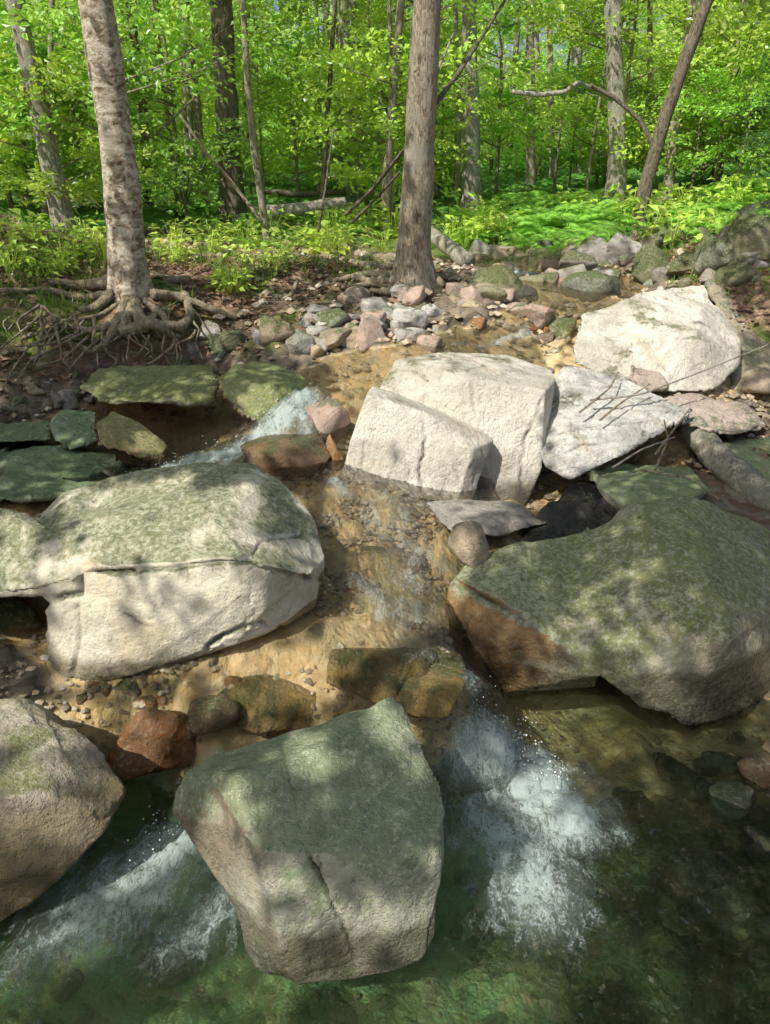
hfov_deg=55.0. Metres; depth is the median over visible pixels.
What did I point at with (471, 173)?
tree
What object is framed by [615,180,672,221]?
leafy plant
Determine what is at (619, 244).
stone
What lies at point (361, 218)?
leafy plant
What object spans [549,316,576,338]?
stone
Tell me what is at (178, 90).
sapling
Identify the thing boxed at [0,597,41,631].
stone
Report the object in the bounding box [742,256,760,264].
stone
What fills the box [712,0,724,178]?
tree
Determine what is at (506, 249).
stone
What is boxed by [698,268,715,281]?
stone
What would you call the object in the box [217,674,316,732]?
stone
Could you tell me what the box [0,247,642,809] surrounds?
stream water
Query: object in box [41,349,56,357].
stone
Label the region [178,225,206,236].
fern
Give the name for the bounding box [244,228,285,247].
leafy plant
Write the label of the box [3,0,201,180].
sapling
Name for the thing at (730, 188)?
leafy plant
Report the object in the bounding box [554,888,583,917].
stone
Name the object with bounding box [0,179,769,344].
grass
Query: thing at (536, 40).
tree
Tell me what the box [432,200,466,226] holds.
leafy plant
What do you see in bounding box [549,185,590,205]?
leafy plant
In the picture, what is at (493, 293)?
stone
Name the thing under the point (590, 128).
sapling
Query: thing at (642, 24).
sapling
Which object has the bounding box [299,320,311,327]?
stone
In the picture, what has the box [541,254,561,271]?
stone
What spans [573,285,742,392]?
boulder
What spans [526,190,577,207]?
fern
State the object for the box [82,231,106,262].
leafy plant
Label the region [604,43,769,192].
bush
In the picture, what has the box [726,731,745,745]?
stone
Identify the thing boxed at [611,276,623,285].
stone
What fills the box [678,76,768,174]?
bush
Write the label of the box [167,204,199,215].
fern
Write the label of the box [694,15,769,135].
bush
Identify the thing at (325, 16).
tree
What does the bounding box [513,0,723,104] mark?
sapling
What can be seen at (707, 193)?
leafy plant
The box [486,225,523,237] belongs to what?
fern
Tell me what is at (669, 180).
tree
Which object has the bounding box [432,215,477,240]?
leafy plant
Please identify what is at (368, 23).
sapling
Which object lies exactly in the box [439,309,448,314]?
stone
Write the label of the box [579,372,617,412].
twig
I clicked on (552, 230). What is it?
fern
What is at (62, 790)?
boulder
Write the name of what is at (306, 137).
bush
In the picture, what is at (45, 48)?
sapling
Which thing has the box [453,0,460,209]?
tree
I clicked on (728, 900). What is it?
stone
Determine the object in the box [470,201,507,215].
leafy plant
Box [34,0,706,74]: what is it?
sky
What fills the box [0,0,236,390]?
birch tree
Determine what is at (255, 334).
stone
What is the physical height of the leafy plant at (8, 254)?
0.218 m
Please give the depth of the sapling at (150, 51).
17.90 m
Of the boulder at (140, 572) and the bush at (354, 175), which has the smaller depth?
the boulder at (140, 572)
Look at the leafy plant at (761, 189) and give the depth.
9.57 m
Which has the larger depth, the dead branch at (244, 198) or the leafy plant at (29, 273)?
the dead branch at (244, 198)
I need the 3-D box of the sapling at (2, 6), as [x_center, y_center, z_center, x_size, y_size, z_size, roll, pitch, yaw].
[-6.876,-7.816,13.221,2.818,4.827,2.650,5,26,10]
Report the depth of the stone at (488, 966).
2.56 m
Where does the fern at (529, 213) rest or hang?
on the ground at (294, 646)
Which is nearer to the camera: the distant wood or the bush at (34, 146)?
the bush at (34, 146)
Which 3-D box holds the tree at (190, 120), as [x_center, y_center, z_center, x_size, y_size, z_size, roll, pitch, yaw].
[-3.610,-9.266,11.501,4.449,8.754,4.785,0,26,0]
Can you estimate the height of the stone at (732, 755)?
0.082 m
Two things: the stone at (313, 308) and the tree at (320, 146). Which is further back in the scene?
the tree at (320, 146)
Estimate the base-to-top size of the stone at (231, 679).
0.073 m
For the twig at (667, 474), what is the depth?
4.13 m
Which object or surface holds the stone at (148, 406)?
on the ground at (294, 646)
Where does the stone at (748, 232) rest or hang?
on the ground at (294, 646)
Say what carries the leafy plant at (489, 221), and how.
on the ground at (294, 646)
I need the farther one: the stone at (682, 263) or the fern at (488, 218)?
the fern at (488, 218)
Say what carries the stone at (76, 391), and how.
on the ground at (294, 646)
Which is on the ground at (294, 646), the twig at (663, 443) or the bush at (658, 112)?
the bush at (658, 112)
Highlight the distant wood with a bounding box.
[26,0,738,150]
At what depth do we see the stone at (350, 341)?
5.28 m
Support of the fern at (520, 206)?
on the ground at (294, 646)
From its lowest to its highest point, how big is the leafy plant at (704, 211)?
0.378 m
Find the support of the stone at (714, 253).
on the ground at (294, 646)
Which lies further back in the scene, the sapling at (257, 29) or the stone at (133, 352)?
the sapling at (257, 29)
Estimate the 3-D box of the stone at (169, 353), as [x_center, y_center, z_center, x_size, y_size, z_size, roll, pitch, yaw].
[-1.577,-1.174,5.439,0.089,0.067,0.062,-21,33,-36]
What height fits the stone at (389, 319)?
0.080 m
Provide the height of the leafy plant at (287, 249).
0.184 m
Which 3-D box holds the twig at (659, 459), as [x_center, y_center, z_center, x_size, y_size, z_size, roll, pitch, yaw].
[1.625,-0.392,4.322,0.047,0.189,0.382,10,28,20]
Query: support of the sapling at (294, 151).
on the ground at (294, 646)
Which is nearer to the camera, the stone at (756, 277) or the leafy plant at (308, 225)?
the stone at (756, 277)
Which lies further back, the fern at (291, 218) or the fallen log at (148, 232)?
the fern at (291, 218)
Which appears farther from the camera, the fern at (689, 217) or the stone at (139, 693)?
the fern at (689, 217)
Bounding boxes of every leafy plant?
[0,208,54,242]
[0,211,38,237]
[0,225,25,257]
[0,239,36,268]
[0,243,27,271]
[1,243,51,265]
[7,253,49,275]
[10,222,61,242]
[22,260,61,281]
[23,259,64,276]
[37,244,78,266]
[40,238,83,258]
[41,248,79,269]
[42,260,77,273]
[47,232,96,257]
[48,251,86,270]
[58,217,101,235]
[62,226,105,247]
[68,231,105,251]
[77,226,105,241]
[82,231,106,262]
[145,228,194,255]
[148,218,193,238]
[152,232,202,255]
[156,249,184,264]
[161,246,197,263]
[182,216,236,240]
[186,228,229,252]
[192,222,239,243]
[204,270,251,293]
[207,236,231,252]
[208,267,254,288]
[209,265,252,294]
[215,267,257,293]
[218,214,254,232]
[219,219,268,249]
[219,244,266,263]
[228,227,262,241]
[244,208,294,234]
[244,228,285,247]
[253,246,290,266]
[255,255,296,275]
[262,247,294,259]
[269,227,309,254]
[287,224,314,245]
[296,219,320,234]
[297,232,337,247]
[300,228,342,252]
[305,209,355,228]
[305,220,355,254]
[307,229,363,254]
[312,206,354,230]
[319,228,341,246]
[320,224,342,237]
[325,203,374,225]
[326,224,364,243]
[340,199,387,230]
[348,213,385,229]
[358,227,397,252]
[363,231,396,252]
[368,212,398,231]
[370,203,399,230]
[374,222,398,238]
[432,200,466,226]
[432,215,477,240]
[443,214,481,242]
[451,222,484,248]
[453,207,489,224]
[458,217,496,237]
[462,192,503,217]
[464,211,507,236]
[469,210,519,239]
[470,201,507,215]
[476,219,507,240]
[476,229,515,245]
[478,207,523,230]
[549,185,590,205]
[561,198,604,211]
[601,184,657,205]
[605,200,650,231]
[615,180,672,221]
[615,200,663,216]
[630,197,686,232]
[642,204,703,242]
[650,196,683,218]
[668,194,727,225]
[669,182,698,201]
[670,187,711,205]
[672,206,730,239]
[691,182,734,203]
[695,174,762,201]
[703,213,731,232]
[709,176,769,200]
[711,184,758,205]
[720,172,769,192]
[735,203,769,213]
[736,177,769,194]
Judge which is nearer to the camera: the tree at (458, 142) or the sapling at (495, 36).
the tree at (458, 142)
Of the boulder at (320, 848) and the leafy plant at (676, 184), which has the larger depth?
the leafy plant at (676, 184)
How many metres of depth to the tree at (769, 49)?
11.73 m
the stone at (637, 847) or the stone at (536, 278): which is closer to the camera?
the stone at (637, 847)
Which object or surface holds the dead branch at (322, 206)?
on the ground at (294, 646)
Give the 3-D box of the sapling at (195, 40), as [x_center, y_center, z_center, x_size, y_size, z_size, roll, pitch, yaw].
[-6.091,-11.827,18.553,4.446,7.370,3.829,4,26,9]
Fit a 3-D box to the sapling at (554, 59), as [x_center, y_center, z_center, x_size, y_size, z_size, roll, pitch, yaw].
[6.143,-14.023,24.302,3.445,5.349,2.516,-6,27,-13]
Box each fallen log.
[100,228,219,234]
[254,188,345,197]
[266,197,346,220]
[431,226,475,264]
[680,416,769,510]
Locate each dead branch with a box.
[150,271,191,283]
[179,114,262,222]
[248,278,299,298]
[317,128,334,231]
[344,147,404,216]
[351,171,400,222]
[437,0,505,104]
[439,29,455,69]
[511,80,612,101]
[590,83,661,159]
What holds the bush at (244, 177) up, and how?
on the ground at (294, 646)
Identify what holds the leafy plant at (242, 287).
on the ground at (294, 646)
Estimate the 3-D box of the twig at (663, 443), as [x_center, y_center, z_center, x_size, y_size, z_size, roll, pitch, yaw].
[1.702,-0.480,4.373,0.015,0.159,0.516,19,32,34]
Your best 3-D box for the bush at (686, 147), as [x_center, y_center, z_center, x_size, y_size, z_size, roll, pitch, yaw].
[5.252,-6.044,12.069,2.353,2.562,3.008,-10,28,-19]
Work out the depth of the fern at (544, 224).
9.23 m
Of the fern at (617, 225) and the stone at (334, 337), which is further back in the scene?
the fern at (617, 225)
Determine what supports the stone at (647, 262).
on the ground at (294, 646)
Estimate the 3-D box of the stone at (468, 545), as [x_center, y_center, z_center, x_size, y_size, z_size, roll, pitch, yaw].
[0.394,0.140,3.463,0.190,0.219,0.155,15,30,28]
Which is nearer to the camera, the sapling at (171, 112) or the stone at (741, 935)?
the stone at (741, 935)
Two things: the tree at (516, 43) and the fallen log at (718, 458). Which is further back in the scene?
the tree at (516, 43)
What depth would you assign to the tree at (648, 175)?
8.90 m
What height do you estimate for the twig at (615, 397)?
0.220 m
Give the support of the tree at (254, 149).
on the ground at (294, 646)
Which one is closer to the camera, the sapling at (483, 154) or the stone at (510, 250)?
the stone at (510, 250)
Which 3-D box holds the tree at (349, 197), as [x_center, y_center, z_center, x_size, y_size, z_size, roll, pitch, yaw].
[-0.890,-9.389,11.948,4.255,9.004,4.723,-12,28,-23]
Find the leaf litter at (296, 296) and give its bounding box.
[0,216,769,471]
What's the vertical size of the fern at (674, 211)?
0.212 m
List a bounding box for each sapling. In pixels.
[0,0,34,32]
[0,0,308,139]
[0,3,86,125]
[0,8,85,208]
[0,34,83,159]
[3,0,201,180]
[8,0,136,191]
[28,0,155,124]
[30,0,215,187]
[33,0,329,203]
[54,0,311,200]
[72,4,179,142]
[88,0,211,158]
[113,0,213,102]
[114,0,236,165]
[125,0,208,97]
[145,0,311,194]
[167,0,298,140]
[170,49,237,169]
[185,0,324,202]
[201,74,273,169]
[204,0,269,167]
[238,27,306,130]
[239,19,372,201]
[258,0,444,196]
[261,0,382,196]
[271,0,596,231]
[276,42,375,167]
[282,0,370,153]
[290,44,383,174]
[305,15,406,172]
[319,0,495,155]
[335,1,411,173]
[343,0,518,97]
[355,27,455,172]
[359,0,449,135]
[370,27,483,185]
[373,18,494,196]
[401,0,538,189]
[408,0,522,101]
[435,0,587,197]
[439,0,556,169]
[447,0,506,95]
[448,77,507,151]
[452,0,544,154]
[461,65,525,174]
[479,0,659,193]
[504,0,644,187]
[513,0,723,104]
[516,0,683,193]
[522,0,622,132]
[555,94,605,172]
[558,0,653,110]
[569,42,667,183]
[578,0,767,117]
[585,0,680,104]
[622,18,671,105]
[626,0,679,100]
[630,0,711,60]
[635,1,677,80]
[643,0,726,108]
[649,0,769,191]
[660,0,755,72]
[680,1,754,64]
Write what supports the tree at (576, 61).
on the ground at (294, 646)
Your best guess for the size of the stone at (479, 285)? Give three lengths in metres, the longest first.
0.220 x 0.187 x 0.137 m
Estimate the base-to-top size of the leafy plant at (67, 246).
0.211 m
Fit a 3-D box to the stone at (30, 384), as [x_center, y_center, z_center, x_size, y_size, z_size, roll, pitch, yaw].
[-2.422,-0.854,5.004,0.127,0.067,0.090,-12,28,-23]
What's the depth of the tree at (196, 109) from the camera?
11.41 m
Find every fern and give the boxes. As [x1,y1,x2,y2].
[160,204,183,210]
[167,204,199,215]
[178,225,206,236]
[189,214,207,220]
[197,217,220,226]
[204,219,255,229]
[221,225,250,236]
[232,221,260,232]
[232,236,285,248]
[237,213,272,224]
[285,216,306,220]
[286,238,308,247]
[293,214,318,220]
[311,214,348,222]
[331,222,374,232]
[334,223,358,232]
[356,237,382,247]
[370,229,397,237]
[442,207,489,220]
[453,226,499,242]
[455,215,518,228]
[467,213,511,227]
[469,206,506,212]
[478,199,502,207]
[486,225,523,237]
[487,193,537,208]
[489,192,527,203]
[494,224,551,242]
[497,205,587,225]
[497,233,545,247]
[499,201,516,211]
[499,230,530,245]
[500,193,533,203]
[504,212,584,241]
[509,200,561,214]
[510,220,560,233]
[510,234,563,253]
[511,190,554,200]
[511,206,586,222]
[512,221,584,247]
[516,219,575,245]
[518,196,569,210]
[518,222,561,237]
[520,193,580,207]
[525,215,579,235]
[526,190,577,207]
[532,195,565,205]
[532,206,578,214]
[535,216,628,234]
[539,226,589,248]
[550,231,614,247]
[552,228,615,242]
[554,199,621,217]
[559,220,601,229]
[559,230,610,244]
[561,192,600,204]
[561,216,639,237]
[567,213,650,229]
[568,200,621,206]
[572,204,630,220]
[573,189,625,202]
[579,201,651,219]
[579,206,637,231]
[646,209,687,223]
[650,221,712,233]
[658,215,728,230]
[673,206,718,215]
[683,204,733,218]
[683,229,717,241]
[692,196,729,209]
[697,181,754,192]
[703,183,759,197]
[706,201,757,214]
[712,204,735,219]
[713,198,768,211]
[715,191,769,209]
[719,208,769,225]
[727,187,769,201]
[735,178,769,191]
[745,193,767,204]
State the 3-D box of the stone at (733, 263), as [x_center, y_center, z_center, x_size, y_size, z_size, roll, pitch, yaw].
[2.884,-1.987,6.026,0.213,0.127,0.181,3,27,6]
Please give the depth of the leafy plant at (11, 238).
5.61 m
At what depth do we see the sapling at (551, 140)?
12.09 m
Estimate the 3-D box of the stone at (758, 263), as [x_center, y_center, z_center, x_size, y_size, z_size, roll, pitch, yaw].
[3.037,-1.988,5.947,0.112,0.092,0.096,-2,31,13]
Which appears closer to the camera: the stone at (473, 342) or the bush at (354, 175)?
the stone at (473, 342)
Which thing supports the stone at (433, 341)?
on the ground at (294, 646)
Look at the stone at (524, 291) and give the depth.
6.41 m
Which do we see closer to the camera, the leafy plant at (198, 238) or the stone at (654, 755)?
the stone at (654, 755)
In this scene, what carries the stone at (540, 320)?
on the ground at (294, 646)
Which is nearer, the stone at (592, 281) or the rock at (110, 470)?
the rock at (110, 470)
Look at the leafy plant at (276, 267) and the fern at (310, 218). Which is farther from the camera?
the fern at (310, 218)
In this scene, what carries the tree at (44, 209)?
on the ground at (294, 646)
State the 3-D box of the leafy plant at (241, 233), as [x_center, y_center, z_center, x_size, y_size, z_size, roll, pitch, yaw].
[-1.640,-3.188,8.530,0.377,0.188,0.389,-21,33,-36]
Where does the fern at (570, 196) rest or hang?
on the ground at (294, 646)
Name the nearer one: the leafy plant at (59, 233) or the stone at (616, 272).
the leafy plant at (59, 233)
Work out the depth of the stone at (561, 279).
7.01 m
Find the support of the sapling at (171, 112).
on the ground at (294, 646)
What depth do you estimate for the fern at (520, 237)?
8.81 m
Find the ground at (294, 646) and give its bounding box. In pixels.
[0,74,769,1023]
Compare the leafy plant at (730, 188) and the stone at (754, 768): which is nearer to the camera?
the stone at (754, 768)
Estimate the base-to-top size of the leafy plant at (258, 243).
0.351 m
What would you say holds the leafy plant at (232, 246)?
on the ground at (294, 646)
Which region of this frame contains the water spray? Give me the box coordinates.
[105,393,588,889]
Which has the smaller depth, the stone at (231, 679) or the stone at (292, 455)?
the stone at (231, 679)
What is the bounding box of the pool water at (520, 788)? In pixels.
[0,676,769,1023]
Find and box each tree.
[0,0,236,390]
[5,0,76,229]
[19,102,31,204]
[41,0,54,214]
[118,0,132,125]
[124,0,153,206]
[179,0,209,203]
[181,1,191,195]
[181,26,198,195]
[210,0,248,223]
[240,0,271,241]
[314,3,321,190]
[319,0,336,225]
[321,0,445,295]
[322,0,336,176]
[338,0,356,202]
[348,0,366,205]
[379,0,404,230]
[394,1,401,192]
[434,0,442,194]
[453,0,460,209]
[457,0,482,219]
[506,2,521,166]
[525,0,535,184]
[534,0,539,150]
[546,3,554,178]
[567,0,581,149]
[572,12,584,171]
[601,0,627,203]
[628,0,713,246]
[647,0,654,123]
[659,0,697,202]
[697,1,704,166]
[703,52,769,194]
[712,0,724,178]
[758,2,769,171]
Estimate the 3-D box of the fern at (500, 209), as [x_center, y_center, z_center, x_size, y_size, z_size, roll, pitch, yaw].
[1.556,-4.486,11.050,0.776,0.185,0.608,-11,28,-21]
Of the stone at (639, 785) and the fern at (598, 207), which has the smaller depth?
the stone at (639, 785)
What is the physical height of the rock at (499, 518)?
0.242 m
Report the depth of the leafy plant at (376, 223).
9.51 m
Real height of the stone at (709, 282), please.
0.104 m
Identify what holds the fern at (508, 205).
on the ground at (294, 646)
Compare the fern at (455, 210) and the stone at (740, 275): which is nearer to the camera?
the stone at (740, 275)
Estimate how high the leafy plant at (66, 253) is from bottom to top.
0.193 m
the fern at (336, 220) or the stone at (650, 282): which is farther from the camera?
the fern at (336, 220)
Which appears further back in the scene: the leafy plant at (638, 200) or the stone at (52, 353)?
the leafy plant at (638, 200)
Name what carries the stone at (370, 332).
on the ground at (294, 646)
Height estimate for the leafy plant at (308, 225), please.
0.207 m
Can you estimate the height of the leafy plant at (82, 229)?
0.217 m
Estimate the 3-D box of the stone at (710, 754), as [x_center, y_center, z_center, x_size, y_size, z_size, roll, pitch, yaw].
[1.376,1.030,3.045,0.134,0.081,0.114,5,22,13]
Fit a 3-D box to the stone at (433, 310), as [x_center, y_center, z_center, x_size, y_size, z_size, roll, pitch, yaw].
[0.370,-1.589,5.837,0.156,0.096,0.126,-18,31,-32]
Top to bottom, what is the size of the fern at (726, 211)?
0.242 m
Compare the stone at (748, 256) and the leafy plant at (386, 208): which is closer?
the stone at (748, 256)
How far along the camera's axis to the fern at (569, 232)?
8.84 m
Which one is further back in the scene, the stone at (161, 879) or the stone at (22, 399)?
the stone at (22, 399)
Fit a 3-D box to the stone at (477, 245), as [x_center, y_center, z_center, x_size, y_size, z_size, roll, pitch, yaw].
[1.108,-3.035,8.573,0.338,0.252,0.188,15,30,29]
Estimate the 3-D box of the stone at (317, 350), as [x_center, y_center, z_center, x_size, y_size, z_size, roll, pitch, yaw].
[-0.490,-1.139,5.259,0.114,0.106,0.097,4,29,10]
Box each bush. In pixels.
[0,19,38,182]
[0,38,95,205]
[0,41,197,218]
[0,53,193,201]
[0,92,100,211]
[5,28,83,160]
[55,36,277,221]
[62,67,212,168]
[140,103,215,173]
[150,124,184,169]
[158,67,307,180]
[171,84,322,186]
[258,105,312,156]
[262,46,488,208]
[284,112,342,159]
[285,107,373,165]
[308,51,461,169]
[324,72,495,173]
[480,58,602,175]
[480,88,560,170]
[488,98,571,175]
[511,58,655,183]
[558,100,604,135]
[569,72,731,171]
[602,71,688,163]
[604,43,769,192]
[627,54,769,184]
[648,57,769,190]
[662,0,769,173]
[663,19,769,174]
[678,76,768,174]
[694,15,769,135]
[754,154,769,191]
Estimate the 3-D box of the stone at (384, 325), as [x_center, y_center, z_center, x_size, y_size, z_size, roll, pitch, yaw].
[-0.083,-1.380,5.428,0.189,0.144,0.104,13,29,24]
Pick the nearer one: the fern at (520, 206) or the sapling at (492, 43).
the fern at (520, 206)
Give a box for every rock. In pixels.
[102,463,150,476]
[426,499,547,536]
[520,479,617,541]
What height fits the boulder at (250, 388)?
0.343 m
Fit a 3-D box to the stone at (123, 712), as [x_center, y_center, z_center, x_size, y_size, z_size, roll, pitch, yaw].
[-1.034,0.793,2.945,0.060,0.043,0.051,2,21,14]
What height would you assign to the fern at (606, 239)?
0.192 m
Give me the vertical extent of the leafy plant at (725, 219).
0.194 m
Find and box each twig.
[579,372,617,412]
[590,344,769,400]
[599,384,649,420]
[611,437,674,468]
[640,469,720,499]
[654,408,689,455]
[654,420,667,470]
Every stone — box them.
[0,403,16,413]
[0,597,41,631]
[7,900,60,939]
[9,395,26,405]
[13,395,21,402]
[23,381,37,387]
[26,387,45,395]
[35,361,48,368]
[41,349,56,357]
[48,968,83,1003]
[49,390,64,408]
[56,892,93,921]
[57,389,78,409]
[69,371,79,378]
[72,387,85,397]
[76,693,87,704]
[83,395,94,402]
[84,680,107,692]
[87,681,105,687]
[97,346,108,351]
[100,683,111,696]
[106,707,195,779]
[112,677,138,696]
[116,338,127,345]
[119,710,129,714]
[129,349,139,356]
[135,688,141,696]
[138,695,156,708]
[139,333,161,358]
[140,403,158,408]
[141,941,200,990]
[154,695,165,706]
[156,867,172,888]
[167,351,175,355]
[171,356,192,365]
[174,331,183,337]
[186,327,194,331]
[186,341,197,353]
[186,693,240,739]
[197,320,220,339]
[205,332,227,358]
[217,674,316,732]
[219,328,250,351]
[224,675,240,686]
[233,414,239,421]
[240,433,330,480]
[252,327,258,344]
[259,313,294,346]
[285,332,314,354]
[294,328,308,334]
[298,397,350,443]
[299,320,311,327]
[301,312,316,324]
[305,304,327,313]
[305,325,328,335]
[310,344,323,357]
[314,336,327,352]
[315,321,325,325]
[316,308,350,327]
[317,327,350,349]
[326,434,343,472]
[326,648,466,717]
[337,293,361,304]
[340,332,356,348]
[344,286,370,298]
[344,323,358,332]
[345,571,373,592]
[348,314,360,321]
[352,302,360,309]
[356,317,385,352]
[357,545,384,554]
[359,297,373,310]
[360,297,387,311]
[360,309,386,322]
[367,315,387,329]
[381,307,394,313]
[384,542,421,569]
[385,317,392,325]
[390,284,406,297]
[390,320,403,327]
[392,302,405,308]
[392,307,427,328]
[393,328,412,341]
[397,285,424,305]
[406,327,425,342]
[406,551,422,573]
[416,335,442,352]
[421,304,439,316]
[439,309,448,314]
[446,282,464,295]
[448,294,460,302]
[448,520,488,567]
[459,286,482,303]
[462,299,482,307]
[464,928,527,978]
[466,280,477,285]
[467,339,477,345]
[469,239,494,254]
[471,317,486,332]
[473,264,522,292]
[473,330,480,335]
[475,254,493,261]
[475,282,494,288]
[477,925,491,932]
[479,285,507,302]
[488,260,501,264]
[489,244,508,251]
[491,248,507,259]
[498,288,515,302]
[499,261,522,271]
[500,245,515,258]
[507,256,518,261]
[507,302,528,317]
[513,256,537,269]
[514,249,525,255]
[514,284,537,302]
[516,955,569,996]
[519,275,544,286]
[520,321,536,332]
[526,248,534,255]
[526,302,555,328]
[529,248,550,256]
[532,239,553,253]
[532,251,543,268]
[538,272,558,288]
[538,332,553,342]
[539,921,579,966]
[540,899,562,917]
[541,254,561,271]
[543,326,549,332]
[544,268,557,272]
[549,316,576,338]
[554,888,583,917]
[556,277,565,287]
[557,264,585,278]
[558,249,597,270]
[560,271,619,299]
[561,239,582,253]
[575,234,614,268]
[592,268,612,275]
[599,790,655,828]
[603,965,625,984]
[604,233,641,264]
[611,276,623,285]
[612,269,621,278]
[612,786,629,795]
[617,255,633,265]
[631,246,670,283]
[632,842,645,855]
[634,243,651,257]
[634,782,644,787]
[640,234,662,247]
[643,279,653,285]
[651,267,675,283]
[652,223,684,243]
[652,752,666,758]
[654,755,697,782]
[655,893,701,935]
[665,865,691,899]
[666,251,694,275]
[672,859,714,899]
[676,858,682,866]
[678,277,692,287]
[680,773,713,800]
[681,845,739,888]
[689,225,710,241]
[692,885,746,925]
[693,757,720,776]
[694,234,741,275]
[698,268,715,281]
[701,751,736,775]
[704,279,718,287]
[709,780,756,824]
[715,264,761,286]
[716,225,730,240]
[721,752,742,771]
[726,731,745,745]
[727,213,769,260]
[727,260,747,267]
[729,922,752,941]
[735,200,769,218]
[737,749,769,793]
[737,825,769,862]
[741,251,761,262]
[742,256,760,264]
[746,948,765,960]
[750,274,761,281]
[754,259,769,269]
[756,916,769,934]
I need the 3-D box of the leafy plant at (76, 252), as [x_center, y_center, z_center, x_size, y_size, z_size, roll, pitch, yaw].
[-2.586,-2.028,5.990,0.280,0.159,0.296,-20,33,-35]
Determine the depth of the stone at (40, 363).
5.12 m
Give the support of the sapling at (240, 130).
on the ground at (294, 646)
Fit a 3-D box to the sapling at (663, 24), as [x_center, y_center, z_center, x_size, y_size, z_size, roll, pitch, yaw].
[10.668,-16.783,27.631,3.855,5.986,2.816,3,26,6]
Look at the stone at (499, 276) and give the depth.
6.46 m
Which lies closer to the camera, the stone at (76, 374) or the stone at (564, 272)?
the stone at (76, 374)
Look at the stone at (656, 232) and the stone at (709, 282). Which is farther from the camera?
the stone at (656, 232)
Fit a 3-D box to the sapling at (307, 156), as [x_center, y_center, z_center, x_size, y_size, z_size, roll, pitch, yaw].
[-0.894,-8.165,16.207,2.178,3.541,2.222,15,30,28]
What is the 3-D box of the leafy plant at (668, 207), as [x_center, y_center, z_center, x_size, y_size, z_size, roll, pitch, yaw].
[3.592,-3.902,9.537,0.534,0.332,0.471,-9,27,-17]
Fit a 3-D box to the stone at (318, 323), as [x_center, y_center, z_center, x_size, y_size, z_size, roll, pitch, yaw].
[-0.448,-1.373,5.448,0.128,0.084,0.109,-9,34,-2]
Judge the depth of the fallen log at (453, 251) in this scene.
7.86 m
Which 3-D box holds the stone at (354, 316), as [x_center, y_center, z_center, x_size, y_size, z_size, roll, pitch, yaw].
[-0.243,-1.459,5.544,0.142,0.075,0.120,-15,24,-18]
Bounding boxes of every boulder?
[0,421,52,441]
[0,445,122,479]
[0,462,323,680]
[0,473,100,503]
[0,698,125,921]
[49,409,98,449]
[80,365,219,407]
[96,412,166,458]
[173,697,444,984]
[221,361,308,427]
[342,352,554,505]
[446,496,769,725]
[541,365,692,479]
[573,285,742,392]
[588,463,710,510]
[629,365,766,434]
[707,285,769,393]
[722,437,769,480]
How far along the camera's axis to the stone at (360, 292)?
6.19 m
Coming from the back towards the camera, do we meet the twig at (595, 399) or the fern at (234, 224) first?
the fern at (234, 224)
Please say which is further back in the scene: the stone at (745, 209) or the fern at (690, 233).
the fern at (690, 233)
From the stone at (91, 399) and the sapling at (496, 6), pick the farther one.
the sapling at (496, 6)
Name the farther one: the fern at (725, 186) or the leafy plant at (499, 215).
the fern at (725, 186)
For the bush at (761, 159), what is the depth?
8.74 m
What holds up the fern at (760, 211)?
on the ground at (294, 646)
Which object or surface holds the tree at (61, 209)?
on the ground at (294, 646)
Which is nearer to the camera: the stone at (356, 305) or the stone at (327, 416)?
the stone at (327, 416)
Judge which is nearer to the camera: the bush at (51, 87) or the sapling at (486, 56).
the bush at (51, 87)
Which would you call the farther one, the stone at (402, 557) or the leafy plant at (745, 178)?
the leafy plant at (745, 178)
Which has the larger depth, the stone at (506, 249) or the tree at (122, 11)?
the tree at (122, 11)
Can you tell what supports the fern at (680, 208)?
on the ground at (294, 646)
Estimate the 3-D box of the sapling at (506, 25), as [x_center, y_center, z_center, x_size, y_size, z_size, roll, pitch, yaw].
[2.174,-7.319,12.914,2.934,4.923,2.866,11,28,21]
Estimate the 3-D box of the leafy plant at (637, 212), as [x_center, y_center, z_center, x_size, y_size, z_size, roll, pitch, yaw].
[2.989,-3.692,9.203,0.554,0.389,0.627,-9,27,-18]
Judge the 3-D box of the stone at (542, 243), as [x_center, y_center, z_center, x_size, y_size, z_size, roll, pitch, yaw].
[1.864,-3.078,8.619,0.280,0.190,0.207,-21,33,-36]
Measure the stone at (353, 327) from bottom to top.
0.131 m
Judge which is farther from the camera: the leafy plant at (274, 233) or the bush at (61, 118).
the bush at (61, 118)
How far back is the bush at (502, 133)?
20.37 m
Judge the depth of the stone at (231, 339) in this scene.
5.43 m
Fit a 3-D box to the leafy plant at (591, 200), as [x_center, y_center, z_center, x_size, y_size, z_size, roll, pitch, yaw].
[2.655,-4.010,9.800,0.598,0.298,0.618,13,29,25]
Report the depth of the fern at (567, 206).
9.57 m
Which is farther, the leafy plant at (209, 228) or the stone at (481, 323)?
the leafy plant at (209, 228)
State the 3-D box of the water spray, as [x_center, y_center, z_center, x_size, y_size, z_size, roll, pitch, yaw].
[-0.614,0.301,3.406,1.703,0.847,2.949,-13,29,-25]
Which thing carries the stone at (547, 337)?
on the ground at (294, 646)
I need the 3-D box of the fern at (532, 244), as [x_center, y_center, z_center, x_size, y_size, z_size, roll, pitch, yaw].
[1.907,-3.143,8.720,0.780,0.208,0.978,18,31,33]
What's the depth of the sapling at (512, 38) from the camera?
21.36 m
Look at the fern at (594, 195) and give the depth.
11.04 m

